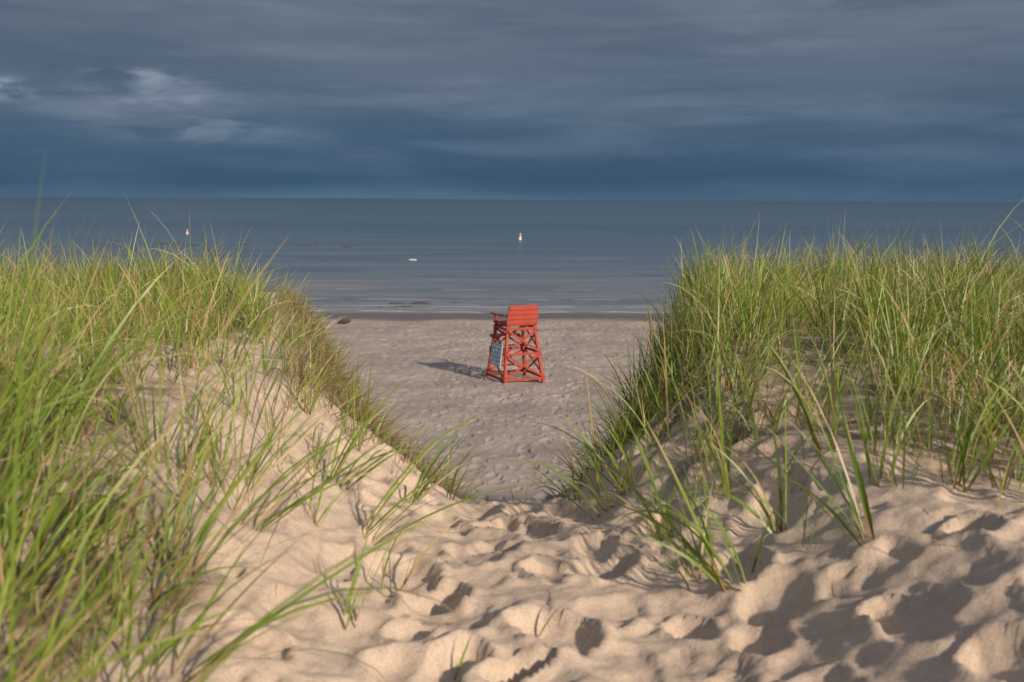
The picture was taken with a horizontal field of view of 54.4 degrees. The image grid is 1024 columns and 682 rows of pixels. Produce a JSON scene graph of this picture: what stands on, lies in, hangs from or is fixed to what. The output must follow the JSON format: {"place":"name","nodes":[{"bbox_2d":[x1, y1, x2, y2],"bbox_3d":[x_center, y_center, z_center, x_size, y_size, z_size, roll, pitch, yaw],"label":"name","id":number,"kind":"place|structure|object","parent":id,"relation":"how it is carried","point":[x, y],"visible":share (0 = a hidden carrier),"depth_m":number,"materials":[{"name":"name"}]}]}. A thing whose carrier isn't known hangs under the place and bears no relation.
{"place":"outdoors","nodes":[
{"label":"outdoors","id":0,"kind":"place"},
{"bbox_2d":[0,286,1023,681],"bbox_3d":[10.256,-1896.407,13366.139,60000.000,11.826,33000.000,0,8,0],"label":"sand ground","id":1,"kind":"structure","parent":0,"point":[498,570],"depth_m":3.52,"materials":[{"name":"beige sand"}]},
{"bbox_2d":[338,319,350,323],"bbox_3d":[-7.895,-0.923,46.944,0.600,0.220,0.209,-10,11,-10],"label":"driftwood log","id":2,"kind":"object","parent":1,"relation":"on","point":[344,321],"visible":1,"depth_m":46.87,"materials":[{"name":"brown wood"}]},
{"bbox_2d":[485,305,544,382],"bbox_3d":[0.064,0.075,31.714,1.493,2.575,1.752,-3,9,-24],"label":"lifeguard chair","id":3,"kind":"object","parent":1,"relation":"on","point":[522,316],"visible":0.99,"depth_m":31.19,"materials":[{"name":"red paint"}]},
{"bbox_2d":[0,151,1023,681],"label":"dune grass","id":4,"kind":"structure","parent":0,"point":[970,307],"depth_m":4.10,"materials":[{"name":"green plant"}]},
{"bbox_2d":[0,197,1023,314],"bbox_3d":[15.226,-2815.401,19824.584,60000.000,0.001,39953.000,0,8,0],"label":"sea water","id":5,"kind":"structure","parent":0,"point":[565,256],"depth_m":152.52,"materials":[{"name":"blue liquid"}]},
{"bbox_2d":[90,243,353,245],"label":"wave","id":6,"kind":"object","parent":5,"relation":"in","point":[204,244],"visible":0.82,"depth_m":126.20,"materials":[{"name":"liquid"}]},
{"bbox_2d":[389,302,461,303],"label":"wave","id":7,"kind":"object","parent":5,"relation":"in","point":[420,303],"visible":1,"depth_m":57.01,"materials":[{"name":"grey liquid"}]},
{"bbox_2d":[0,0,1023,201],"label":"sky","id":8,"kind":"structure","parent":0,"point":[706,100],"materials":[{"name":"blue"}]}
]}

